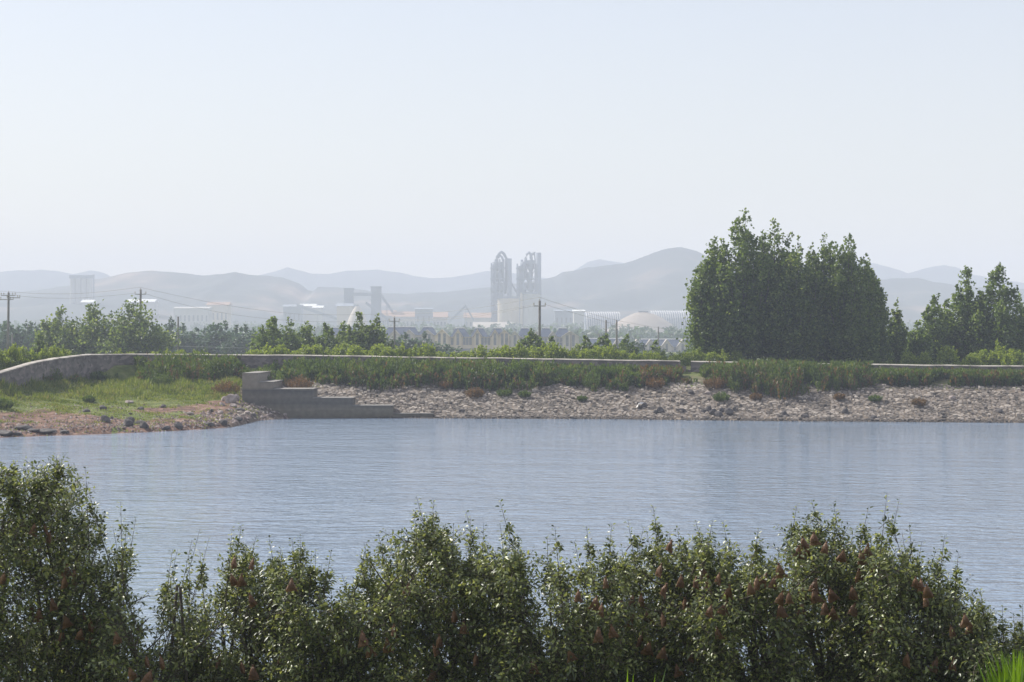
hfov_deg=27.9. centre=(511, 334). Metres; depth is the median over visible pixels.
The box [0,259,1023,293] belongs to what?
mountains
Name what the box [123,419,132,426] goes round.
rock
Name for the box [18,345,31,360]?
shrub
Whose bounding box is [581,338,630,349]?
terraced house
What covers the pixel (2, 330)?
hazy tree
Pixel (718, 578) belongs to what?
paper bag
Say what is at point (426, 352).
shrub
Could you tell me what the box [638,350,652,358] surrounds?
shrub
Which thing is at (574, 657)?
paper bag
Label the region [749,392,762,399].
weed tuft
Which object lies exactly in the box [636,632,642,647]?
paper bag
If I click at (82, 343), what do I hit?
broadleaf tree
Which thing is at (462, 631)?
paper bag
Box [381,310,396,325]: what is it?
industrial hall
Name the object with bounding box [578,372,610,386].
bush
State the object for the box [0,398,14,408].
bush
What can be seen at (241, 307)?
overhead wire
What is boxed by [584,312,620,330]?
storage hall
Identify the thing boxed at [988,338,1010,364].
shrub
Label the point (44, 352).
shrub
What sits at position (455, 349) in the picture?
hazy tree
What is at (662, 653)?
paper bag
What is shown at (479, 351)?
shrub
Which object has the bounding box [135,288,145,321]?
utility pole
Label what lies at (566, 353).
shrub
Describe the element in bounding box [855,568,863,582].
paper bag
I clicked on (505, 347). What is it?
shrub
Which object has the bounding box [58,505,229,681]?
fruit tree
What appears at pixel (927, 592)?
paper bag
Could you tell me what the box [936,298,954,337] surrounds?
broadleaf tree
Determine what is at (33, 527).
paper bag
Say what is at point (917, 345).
broadleaf tree
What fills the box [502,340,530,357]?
shrub
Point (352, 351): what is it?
shrub
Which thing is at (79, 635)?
paper bag
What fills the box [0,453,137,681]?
fruit tree
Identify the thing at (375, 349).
shrub
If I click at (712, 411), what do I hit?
rock
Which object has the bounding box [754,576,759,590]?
paper bag
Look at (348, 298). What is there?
hopper tower
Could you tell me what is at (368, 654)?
paper bag
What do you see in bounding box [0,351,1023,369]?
field grass
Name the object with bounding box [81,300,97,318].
industrial hall
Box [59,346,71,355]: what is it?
shrub
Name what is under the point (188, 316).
industrial hall
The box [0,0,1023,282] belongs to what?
sky
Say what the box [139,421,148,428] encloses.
rock
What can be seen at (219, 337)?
hazy tree
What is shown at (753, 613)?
bush
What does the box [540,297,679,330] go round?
overhead wire
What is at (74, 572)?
paper bag
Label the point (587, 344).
broadleaf tree
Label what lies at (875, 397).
weed tuft
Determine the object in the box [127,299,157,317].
industrial hall
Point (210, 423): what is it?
rock
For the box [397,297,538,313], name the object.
overhead wire
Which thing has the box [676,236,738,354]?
poplar tree
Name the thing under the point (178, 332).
bare post
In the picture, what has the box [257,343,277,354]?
shrub
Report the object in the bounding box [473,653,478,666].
paper bag
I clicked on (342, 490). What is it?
water
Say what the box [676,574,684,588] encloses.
paper bag
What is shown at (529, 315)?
blending silo
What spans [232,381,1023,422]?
stone bank
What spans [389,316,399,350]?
utility pole
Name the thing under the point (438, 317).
industrial hall
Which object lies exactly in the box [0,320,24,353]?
hazy tree
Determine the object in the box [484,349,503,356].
shrub
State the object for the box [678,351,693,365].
shrub
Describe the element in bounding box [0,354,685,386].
stone wall
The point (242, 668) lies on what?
paper bag
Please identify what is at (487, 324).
industrial hall
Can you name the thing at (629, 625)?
paper bag
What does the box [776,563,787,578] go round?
paper bag
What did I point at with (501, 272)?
preheater tower
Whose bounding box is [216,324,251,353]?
hazy tree
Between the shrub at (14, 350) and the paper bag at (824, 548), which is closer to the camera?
the paper bag at (824, 548)
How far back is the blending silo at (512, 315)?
1980.00 m
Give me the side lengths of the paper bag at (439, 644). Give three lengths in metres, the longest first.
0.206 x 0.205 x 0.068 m
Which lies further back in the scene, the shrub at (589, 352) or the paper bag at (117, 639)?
the shrub at (589, 352)
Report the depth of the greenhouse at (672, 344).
839.94 m
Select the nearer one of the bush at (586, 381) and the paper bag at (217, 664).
the paper bag at (217, 664)
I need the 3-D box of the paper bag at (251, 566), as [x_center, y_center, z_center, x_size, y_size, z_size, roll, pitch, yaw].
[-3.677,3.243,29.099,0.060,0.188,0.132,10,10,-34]
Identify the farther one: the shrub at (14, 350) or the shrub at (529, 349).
the shrub at (529, 349)
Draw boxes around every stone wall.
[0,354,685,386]
[688,361,1023,371]
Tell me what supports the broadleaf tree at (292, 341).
on the ground at (124, 371)
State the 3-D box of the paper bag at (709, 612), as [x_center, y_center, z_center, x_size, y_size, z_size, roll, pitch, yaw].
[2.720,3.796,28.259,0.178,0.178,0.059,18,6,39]
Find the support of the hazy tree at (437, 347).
on the ground at (124, 371)
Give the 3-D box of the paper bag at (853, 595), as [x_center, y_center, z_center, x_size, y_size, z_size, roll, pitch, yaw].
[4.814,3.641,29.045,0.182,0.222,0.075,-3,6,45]
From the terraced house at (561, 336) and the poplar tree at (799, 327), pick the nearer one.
the poplar tree at (799, 327)
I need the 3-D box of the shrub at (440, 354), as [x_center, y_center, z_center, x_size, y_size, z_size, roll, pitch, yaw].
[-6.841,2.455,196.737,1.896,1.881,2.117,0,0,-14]
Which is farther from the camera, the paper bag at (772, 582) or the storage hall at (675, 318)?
the storage hall at (675, 318)
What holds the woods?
on the ground at (124, 371)
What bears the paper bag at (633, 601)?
hanging from the fruit tree at (577, 635)
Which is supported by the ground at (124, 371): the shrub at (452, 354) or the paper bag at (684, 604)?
the shrub at (452, 354)
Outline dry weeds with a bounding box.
[42,352,1023,399]
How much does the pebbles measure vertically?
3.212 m
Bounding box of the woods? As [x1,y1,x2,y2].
[0,319,925,349]
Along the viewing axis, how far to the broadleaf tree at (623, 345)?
236.78 m
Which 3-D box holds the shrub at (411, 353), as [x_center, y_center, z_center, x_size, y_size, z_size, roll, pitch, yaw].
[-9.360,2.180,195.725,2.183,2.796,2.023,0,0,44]
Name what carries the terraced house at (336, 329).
on the ground at (124, 371)
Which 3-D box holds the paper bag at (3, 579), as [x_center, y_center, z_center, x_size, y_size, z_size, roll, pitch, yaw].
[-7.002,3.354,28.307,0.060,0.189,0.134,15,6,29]
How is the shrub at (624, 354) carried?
on the ground at (124, 371)
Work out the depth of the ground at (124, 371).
171.15 m
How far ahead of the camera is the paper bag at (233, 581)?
29.28 m
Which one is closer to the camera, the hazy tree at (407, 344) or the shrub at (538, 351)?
the shrub at (538, 351)
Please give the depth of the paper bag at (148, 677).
28.16 m
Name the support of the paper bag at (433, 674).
hanging from the fruit tree at (433, 556)
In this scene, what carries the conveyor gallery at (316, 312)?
on the ground at (124, 371)
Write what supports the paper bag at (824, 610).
hanging from the bush at (836, 666)
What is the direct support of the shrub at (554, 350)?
on the ground at (124, 371)
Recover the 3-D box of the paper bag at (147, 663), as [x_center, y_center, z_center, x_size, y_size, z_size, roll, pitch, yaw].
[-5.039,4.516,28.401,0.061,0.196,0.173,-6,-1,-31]
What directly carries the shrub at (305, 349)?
on the ground at (124, 371)
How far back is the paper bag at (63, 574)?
29.22 m
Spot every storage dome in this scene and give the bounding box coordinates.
[347,305,367,325]
[607,311,674,335]
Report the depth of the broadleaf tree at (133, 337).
283.10 m
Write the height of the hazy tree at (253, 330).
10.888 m
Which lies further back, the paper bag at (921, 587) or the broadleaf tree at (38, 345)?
the broadleaf tree at (38, 345)
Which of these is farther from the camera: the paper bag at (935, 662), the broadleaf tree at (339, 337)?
the broadleaf tree at (339, 337)
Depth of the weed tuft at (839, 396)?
173.04 m
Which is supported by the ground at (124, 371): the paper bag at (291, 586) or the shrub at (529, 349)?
the shrub at (529, 349)
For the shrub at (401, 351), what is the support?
on the ground at (124, 371)
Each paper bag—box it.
[0,572,5,584]
[29,523,37,536]
[33,608,43,622]
[44,524,47,535]
[46,531,51,543]
[50,598,57,611]
[58,632,64,641]
[60,575,67,589]
[61,564,71,576]
[62,614,73,628]
[72,569,84,585]
[73,628,84,640]
[88,618,93,633]
[113,631,122,645]
[128,667,136,681]
[141,670,152,681]
[145,655,149,668]
[159,655,164,669]
[215,654,221,668]
[230,574,237,585]
[231,556,236,568]
[236,573,246,586]
[240,661,244,673]
[248,664,259,680]
[249,558,253,570]
[249,593,257,608]
[285,578,297,591]
[358,630,368,647]
[366,646,376,657]
[383,638,393,653]
[391,623,396,637]
[402,583,410,595]
[426,669,437,681]
[432,643,439,656]
[434,634,442,649]
[451,609,457,622]
[459,621,469,634]
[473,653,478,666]
[567,649,577,662]
[574,589,582,602]
[587,596,598,610]
[593,627,602,642]
[598,603,603,617]
[603,576,608,588]
[608,624,618,637]
[624,614,633,627]
[629,594,635,607]
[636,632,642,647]
[638,593,643,607]
[640,641,653,656]
[644,611,654,623]
[655,563,661,577]
[656,646,667,659]
[660,582,667,598]
[660,612,666,626]
[666,539,672,553]
[674,664,683,677]
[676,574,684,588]
[682,597,688,609]
[687,651,693,662]
[693,576,698,589]
[700,564,708,578]
[705,605,713,618]
[714,572,720,586]
[715,627,724,638]
[717,601,728,615]
[722,584,732,599]
[747,582,755,595]
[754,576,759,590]
[759,572,766,587]
[768,576,777,589]
[774,590,783,606]
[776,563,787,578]
[776,605,788,618]
[785,591,793,603]
[793,545,803,558]
[796,603,805,615]
[801,536,808,549]
[808,578,818,594]
[810,532,821,545]
[810,588,823,603]
[820,601,828,615]
[821,541,827,553]
[827,606,839,620]
[828,587,840,603]
[836,549,846,563]
[847,602,857,616]
[849,585,858,600]
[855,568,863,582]
[858,550,866,564]
[861,543,872,556]
[903,652,910,669]
[911,577,918,588]
[917,578,924,591]
[922,584,933,598]
[923,598,928,607]
[929,657,937,673]
[948,658,956,671]
[949,625,955,638]
[960,613,972,627]
[964,626,972,634]
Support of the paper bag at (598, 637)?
hanging from the fruit tree at (577, 635)
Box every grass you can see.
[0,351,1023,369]
[0,370,258,436]
[627,644,1023,681]
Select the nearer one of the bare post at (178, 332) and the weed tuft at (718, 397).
the weed tuft at (718, 397)
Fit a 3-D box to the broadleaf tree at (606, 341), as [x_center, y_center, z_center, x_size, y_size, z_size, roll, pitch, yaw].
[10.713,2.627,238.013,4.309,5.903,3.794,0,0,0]
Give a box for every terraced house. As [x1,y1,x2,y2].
[333,327,352,337]
[384,326,436,344]
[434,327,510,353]
[509,327,578,350]
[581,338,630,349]
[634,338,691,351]
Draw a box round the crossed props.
[168,585,187,681]
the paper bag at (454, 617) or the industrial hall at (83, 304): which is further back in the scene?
the industrial hall at (83, 304)
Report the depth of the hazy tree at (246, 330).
427.42 m
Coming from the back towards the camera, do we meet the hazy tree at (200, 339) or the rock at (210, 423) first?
the hazy tree at (200, 339)
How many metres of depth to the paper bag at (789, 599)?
28.31 m
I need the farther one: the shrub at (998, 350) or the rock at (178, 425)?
the shrub at (998, 350)
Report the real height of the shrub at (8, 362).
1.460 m
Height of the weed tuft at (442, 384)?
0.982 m
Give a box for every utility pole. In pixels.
[0,291,19,348]
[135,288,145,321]
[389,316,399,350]
[533,299,545,343]
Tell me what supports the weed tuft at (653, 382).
on the stone bank
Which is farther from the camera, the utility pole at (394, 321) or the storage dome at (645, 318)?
the storage dome at (645, 318)
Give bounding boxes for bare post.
[177,317,178,352]
[616,320,617,348]
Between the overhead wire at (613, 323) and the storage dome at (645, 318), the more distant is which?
the storage dome at (645, 318)
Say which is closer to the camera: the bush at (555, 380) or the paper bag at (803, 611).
the paper bag at (803, 611)
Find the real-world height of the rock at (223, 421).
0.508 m
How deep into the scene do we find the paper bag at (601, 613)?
28.38 m
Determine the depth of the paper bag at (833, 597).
29.30 m
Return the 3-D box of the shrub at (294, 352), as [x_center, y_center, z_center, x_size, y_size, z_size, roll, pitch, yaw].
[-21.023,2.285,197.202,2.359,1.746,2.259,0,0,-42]
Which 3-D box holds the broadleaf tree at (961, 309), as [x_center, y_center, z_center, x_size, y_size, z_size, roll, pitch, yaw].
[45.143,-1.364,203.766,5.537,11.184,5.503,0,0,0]
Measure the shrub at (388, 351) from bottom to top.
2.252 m
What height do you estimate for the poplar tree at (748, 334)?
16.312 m
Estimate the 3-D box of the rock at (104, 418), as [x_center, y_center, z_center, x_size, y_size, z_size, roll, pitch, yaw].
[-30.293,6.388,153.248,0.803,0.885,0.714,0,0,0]
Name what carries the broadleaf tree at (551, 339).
on the ground at (124, 371)
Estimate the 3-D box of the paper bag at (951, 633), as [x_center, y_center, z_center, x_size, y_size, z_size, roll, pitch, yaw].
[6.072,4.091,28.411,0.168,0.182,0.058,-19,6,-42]
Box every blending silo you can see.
[497,296,519,326]
[520,292,540,326]
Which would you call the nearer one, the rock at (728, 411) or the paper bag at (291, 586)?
the paper bag at (291, 586)
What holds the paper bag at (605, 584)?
hanging from the fruit tree at (577, 635)
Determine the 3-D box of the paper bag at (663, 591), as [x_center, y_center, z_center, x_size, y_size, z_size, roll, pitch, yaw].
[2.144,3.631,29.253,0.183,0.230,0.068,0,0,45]
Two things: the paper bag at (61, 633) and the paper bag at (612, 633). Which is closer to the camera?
the paper bag at (612, 633)
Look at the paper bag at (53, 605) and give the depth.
28.97 m
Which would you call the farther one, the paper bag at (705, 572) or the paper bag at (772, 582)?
the paper bag at (705, 572)
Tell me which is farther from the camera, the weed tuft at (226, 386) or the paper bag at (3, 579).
the weed tuft at (226, 386)
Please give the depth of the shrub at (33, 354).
177.57 m
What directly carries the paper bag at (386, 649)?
hanging from the fruit tree at (332, 639)
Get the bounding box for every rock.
[0,430,12,435]
[14,425,32,429]
[27,428,39,431]
[40,428,56,433]
[100,415,110,422]
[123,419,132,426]
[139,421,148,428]
[174,421,182,428]
[205,422,213,425]
[219,419,227,424]
[225,394,236,402]
[709,408,716,414]
[714,411,722,416]
[725,408,733,414]
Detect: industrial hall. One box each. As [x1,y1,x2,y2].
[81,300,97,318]
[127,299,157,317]
[174,307,211,330]
[206,302,231,329]
[283,304,303,326]
[303,304,317,324]
[312,306,324,327]
[336,303,354,325]
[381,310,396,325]
[392,311,414,325]
[414,308,433,328]
[433,312,448,327]
[463,313,491,327]
[473,322,513,327]
[553,310,572,325]
[572,310,584,328]
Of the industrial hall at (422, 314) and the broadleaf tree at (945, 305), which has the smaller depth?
the broadleaf tree at (945, 305)
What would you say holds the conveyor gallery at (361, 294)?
attached to the hopper tower at (376, 300)
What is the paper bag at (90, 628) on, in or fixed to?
hanging from the fruit tree at (68, 660)
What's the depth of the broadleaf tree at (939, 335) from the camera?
202.29 m
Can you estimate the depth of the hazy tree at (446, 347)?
407.10 m
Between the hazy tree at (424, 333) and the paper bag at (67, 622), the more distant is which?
the hazy tree at (424, 333)
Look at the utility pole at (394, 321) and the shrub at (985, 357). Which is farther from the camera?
the utility pole at (394, 321)
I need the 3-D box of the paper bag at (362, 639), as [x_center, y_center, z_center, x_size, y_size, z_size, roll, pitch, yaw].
[-2.064,4.198,28.400,0.170,0.241,0.077,-12,-17,18]
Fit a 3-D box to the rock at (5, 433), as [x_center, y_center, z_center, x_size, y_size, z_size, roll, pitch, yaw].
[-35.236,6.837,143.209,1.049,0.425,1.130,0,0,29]
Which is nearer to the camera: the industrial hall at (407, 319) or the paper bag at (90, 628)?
the paper bag at (90, 628)
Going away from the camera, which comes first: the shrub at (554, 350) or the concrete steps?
the concrete steps
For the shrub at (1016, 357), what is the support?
on the ground at (124, 371)
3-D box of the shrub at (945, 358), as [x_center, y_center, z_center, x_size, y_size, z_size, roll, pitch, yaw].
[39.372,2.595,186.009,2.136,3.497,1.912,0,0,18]
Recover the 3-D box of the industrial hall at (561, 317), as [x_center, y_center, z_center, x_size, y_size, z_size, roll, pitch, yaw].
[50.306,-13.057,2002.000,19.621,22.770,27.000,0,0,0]
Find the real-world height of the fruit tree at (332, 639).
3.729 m
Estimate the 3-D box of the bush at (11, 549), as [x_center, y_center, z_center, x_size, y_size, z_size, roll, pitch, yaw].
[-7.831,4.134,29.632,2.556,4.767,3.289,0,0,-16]
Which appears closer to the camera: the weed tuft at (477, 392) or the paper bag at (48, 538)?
the paper bag at (48, 538)
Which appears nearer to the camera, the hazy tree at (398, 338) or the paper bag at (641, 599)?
the paper bag at (641, 599)
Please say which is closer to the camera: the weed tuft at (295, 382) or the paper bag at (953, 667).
the paper bag at (953, 667)
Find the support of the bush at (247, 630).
on the ground at (124, 371)
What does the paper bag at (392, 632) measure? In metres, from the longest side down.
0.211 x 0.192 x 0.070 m
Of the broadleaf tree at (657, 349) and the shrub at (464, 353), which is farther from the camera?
the broadleaf tree at (657, 349)
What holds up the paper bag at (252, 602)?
hanging from the bush at (247, 630)
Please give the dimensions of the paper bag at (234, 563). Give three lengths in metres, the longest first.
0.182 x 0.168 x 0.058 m
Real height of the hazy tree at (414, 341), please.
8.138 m
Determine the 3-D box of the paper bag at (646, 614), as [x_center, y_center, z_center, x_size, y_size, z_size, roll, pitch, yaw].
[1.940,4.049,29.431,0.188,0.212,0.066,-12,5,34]
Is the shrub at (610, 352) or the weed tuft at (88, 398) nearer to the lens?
the weed tuft at (88, 398)
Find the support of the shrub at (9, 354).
on the ground at (124, 371)
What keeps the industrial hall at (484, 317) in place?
on the ground at (124, 371)
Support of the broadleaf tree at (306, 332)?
on the ground at (124, 371)
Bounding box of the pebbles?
[0,380,294,436]
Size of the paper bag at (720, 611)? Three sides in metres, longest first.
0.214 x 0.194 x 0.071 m
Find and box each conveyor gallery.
[297,304,336,324]
[351,293,371,295]
[378,289,392,323]
[449,305,473,326]
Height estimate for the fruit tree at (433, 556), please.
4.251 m
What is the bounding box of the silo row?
[69,275,93,303]
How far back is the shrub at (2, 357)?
168.76 m
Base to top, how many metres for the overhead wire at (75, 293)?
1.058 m
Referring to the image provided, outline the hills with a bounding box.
[0,247,1023,329]
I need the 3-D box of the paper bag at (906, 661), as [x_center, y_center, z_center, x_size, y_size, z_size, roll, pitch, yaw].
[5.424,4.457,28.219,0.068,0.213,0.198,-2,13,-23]
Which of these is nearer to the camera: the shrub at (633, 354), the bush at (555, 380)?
the bush at (555, 380)
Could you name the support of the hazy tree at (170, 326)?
on the ground at (124, 371)
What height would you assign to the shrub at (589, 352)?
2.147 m
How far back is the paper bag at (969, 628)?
28.38 m
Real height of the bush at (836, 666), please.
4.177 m
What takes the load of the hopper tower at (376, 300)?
on the ground at (124, 371)
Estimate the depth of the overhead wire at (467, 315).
295.08 m
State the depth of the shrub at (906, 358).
187.11 m
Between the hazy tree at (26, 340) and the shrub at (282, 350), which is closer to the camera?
the shrub at (282, 350)
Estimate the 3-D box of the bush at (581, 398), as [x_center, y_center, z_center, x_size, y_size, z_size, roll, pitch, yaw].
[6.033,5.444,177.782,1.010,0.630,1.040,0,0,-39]
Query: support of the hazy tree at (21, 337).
on the ground at (124, 371)
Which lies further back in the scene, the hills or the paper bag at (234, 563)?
the hills
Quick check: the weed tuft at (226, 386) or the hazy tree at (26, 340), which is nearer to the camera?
the weed tuft at (226, 386)
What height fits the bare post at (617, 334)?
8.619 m
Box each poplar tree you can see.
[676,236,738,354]
[709,208,781,361]
[746,217,799,359]
[761,235,834,361]
[802,232,855,362]
[818,233,885,362]
[859,259,899,363]
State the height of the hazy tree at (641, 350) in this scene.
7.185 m
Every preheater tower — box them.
[490,251,511,321]
[516,251,540,322]
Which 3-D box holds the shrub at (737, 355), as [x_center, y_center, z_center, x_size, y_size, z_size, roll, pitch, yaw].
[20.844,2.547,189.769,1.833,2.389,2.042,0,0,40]
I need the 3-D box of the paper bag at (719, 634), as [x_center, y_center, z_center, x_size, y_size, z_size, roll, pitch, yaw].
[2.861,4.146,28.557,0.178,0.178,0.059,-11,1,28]
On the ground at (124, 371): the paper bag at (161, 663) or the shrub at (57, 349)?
the shrub at (57, 349)
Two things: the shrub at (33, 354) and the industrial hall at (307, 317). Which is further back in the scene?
the industrial hall at (307, 317)
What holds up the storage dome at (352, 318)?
on the ground at (124, 371)
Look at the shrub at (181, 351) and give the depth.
196.09 m
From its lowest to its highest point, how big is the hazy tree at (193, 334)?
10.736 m
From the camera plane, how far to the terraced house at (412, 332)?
800.53 m
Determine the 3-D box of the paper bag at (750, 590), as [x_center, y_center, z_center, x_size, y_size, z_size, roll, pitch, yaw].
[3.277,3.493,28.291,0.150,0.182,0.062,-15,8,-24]
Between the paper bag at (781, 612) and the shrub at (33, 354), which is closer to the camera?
the paper bag at (781, 612)
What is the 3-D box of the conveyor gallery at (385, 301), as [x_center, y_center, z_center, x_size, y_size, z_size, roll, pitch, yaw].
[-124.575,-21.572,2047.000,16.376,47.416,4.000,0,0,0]
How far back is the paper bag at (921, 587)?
28.43 m
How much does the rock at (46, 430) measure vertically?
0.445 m
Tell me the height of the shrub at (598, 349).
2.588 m
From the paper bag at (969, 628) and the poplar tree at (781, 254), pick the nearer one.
the paper bag at (969, 628)
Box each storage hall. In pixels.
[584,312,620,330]
[650,310,691,329]
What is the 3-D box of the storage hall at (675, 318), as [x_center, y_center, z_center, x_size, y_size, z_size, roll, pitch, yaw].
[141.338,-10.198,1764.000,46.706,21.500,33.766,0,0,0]
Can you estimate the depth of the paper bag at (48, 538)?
29.16 m
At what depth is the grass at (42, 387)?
171.14 m
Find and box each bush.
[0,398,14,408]
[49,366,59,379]
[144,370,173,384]
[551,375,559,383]
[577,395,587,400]
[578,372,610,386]
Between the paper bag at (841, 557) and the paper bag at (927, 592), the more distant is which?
the paper bag at (841, 557)
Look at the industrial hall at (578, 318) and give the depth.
1897.50 m
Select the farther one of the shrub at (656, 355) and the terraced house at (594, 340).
the terraced house at (594, 340)
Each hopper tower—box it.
[343,288,354,302]
[370,286,381,324]
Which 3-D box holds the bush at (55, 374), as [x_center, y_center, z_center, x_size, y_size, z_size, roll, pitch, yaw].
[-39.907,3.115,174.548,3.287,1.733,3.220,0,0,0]
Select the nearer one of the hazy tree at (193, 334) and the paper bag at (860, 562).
the paper bag at (860, 562)
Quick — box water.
[0,418,1023,681]
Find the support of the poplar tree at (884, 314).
on the ground at (124, 371)
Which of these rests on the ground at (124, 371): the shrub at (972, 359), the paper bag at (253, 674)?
the shrub at (972, 359)
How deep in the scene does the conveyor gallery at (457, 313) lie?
1999.60 m
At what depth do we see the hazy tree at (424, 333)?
405.50 m
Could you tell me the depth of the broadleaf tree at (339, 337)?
242.61 m
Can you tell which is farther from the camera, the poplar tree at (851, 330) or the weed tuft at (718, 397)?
the poplar tree at (851, 330)
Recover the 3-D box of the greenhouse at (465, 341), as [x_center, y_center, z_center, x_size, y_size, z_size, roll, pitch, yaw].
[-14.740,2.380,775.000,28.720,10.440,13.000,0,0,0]
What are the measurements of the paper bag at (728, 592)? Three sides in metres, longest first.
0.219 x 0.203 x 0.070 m
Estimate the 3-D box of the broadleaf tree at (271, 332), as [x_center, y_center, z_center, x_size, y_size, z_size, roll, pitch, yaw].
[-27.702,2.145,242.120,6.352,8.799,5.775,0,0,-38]
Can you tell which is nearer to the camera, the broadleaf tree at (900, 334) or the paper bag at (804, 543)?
the paper bag at (804, 543)
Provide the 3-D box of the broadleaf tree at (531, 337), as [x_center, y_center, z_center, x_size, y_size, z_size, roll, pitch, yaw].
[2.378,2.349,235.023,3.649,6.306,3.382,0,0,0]
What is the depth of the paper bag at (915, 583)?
28.46 m
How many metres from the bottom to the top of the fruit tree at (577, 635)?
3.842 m
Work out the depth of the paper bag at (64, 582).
28.88 m
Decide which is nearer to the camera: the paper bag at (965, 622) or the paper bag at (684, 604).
the paper bag at (965, 622)
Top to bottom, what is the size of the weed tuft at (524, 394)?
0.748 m
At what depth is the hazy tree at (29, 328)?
434.33 m
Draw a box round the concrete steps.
[242,371,433,417]
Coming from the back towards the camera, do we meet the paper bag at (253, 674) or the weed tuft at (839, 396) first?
the weed tuft at (839, 396)
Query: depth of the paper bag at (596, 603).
28.48 m
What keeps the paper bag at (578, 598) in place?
hanging from the fruit tree at (577, 635)
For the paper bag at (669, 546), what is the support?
hanging from the bush at (673, 642)
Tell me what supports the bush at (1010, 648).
on the ground at (124, 371)
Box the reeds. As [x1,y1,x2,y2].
[42,348,1023,399]
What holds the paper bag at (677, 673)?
hanging from the bush at (673, 642)
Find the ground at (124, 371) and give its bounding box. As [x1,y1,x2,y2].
[0,332,1023,437]
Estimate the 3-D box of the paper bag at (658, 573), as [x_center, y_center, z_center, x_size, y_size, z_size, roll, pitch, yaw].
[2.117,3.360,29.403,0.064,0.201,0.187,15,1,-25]
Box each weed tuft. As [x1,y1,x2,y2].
[82,395,95,401]
[211,380,240,393]
[282,374,313,387]
[437,378,453,387]
[464,387,484,397]
[496,388,512,396]
[517,390,531,396]
[645,376,665,387]
[702,376,725,387]
[712,391,729,401]
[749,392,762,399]
[833,393,845,399]
[868,394,882,401]
[911,397,926,405]
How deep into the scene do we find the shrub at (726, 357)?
189.14 m
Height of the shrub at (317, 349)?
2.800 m
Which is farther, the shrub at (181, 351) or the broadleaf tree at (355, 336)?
the broadleaf tree at (355, 336)
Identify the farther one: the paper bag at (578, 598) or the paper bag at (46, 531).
the paper bag at (46, 531)
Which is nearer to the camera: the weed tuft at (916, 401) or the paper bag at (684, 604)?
the paper bag at (684, 604)
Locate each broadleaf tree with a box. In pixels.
[28,304,77,352]
[29,333,44,354]
[52,299,116,354]
[93,295,181,353]
[245,326,273,353]
[246,316,289,347]
[275,316,305,352]
[293,320,325,347]
[312,322,346,352]
[330,321,348,347]
[340,311,376,350]
[360,312,395,349]
[519,328,545,348]
[545,335,558,349]
[578,335,595,350]
[593,333,616,350]
[613,333,639,354]
[649,339,665,356]
[886,297,910,363]
[906,319,934,362]
[920,293,953,364]
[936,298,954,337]
[943,265,990,362]
[959,262,1023,363]
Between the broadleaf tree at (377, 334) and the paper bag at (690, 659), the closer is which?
the paper bag at (690, 659)
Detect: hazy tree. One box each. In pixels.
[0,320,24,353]
[0,321,6,341]
[11,324,24,348]
[18,319,34,350]
[20,322,40,350]
[161,316,184,351]
[171,323,201,353]
[189,327,203,346]
[190,326,217,353]
[197,322,232,353]
[216,320,235,337]
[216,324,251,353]
[232,324,255,351]
[248,327,257,348]
[388,336,404,348]
[395,331,419,350]
[404,338,429,351]
[415,330,438,350]
[427,341,454,352]
[440,343,449,351]
[442,346,462,356]
[629,340,640,348]
[638,340,648,354]
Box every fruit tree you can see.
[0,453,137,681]
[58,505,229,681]
[252,528,434,681]
[366,496,539,681]
[472,523,646,681]
[849,495,1005,681]
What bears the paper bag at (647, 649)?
hanging from the bush at (673, 642)
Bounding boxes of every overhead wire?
[9,287,137,293]
[141,287,367,314]
[144,293,368,321]
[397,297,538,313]
[412,305,528,319]
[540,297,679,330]
[548,305,684,336]
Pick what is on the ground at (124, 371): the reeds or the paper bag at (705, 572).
the reeds
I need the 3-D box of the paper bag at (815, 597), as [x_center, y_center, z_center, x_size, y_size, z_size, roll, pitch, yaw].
[4.300,3.705,29.163,0.201,0.221,0.074,-17,-4,12]
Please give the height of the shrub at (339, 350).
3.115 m
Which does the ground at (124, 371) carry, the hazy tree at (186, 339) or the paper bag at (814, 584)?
the hazy tree at (186, 339)
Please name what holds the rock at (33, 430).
on the ground at (124, 371)
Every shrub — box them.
[0,348,15,367]
[0,352,6,366]
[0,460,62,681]
[1,358,15,368]
[6,342,20,365]
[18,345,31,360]
[30,350,40,361]
[38,345,51,359]
[47,345,63,357]
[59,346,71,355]
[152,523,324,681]
[174,349,188,353]
[245,349,265,354]
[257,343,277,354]
[268,343,289,354]
[289,350,302,354]
[297,343,316,354]
[308,343,327,354]
[332,341,353,354]
[345,344,365,355]
[363,350,377,355]
[370,342,385,355]
[377,346,397,355]
[393,340,408,356]
[404,344,417,356]
[417,342,436,356]
[430,351,447,356]
[443,352,461,356]
[457,350,471,356]
[470,344,487,357]
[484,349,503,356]
[493,344,511,357]
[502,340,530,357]
[520,345,535,355]
[530,340,547,358]
[543,342,566,358]
[560,348,569,358]
[568,343,585,358]
[576,348,597,358]
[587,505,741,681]
[591,345,606,358]
[600,342,619,358]
[618,350,628,359]
[626,352,643,359]
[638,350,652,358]
[648,352,663,359]
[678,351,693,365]
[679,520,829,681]
[690,346,705,360]
[705,351,721,360]
[718,348,731,361]
[729,350,746,361]
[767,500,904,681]
[900,351,917,363]
[916,351,932,364]
[936,345,958,364]
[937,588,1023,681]
[962,352,981,364]
[976,348,998,364]
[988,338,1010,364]
[1000,348,1023,364]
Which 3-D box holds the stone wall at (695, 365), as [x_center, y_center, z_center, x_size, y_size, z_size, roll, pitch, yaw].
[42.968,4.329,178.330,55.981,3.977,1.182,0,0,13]
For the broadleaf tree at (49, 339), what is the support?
on the ground at (124, 371)
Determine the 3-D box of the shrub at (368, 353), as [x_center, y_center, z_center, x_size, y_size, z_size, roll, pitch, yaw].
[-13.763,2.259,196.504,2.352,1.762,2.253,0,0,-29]

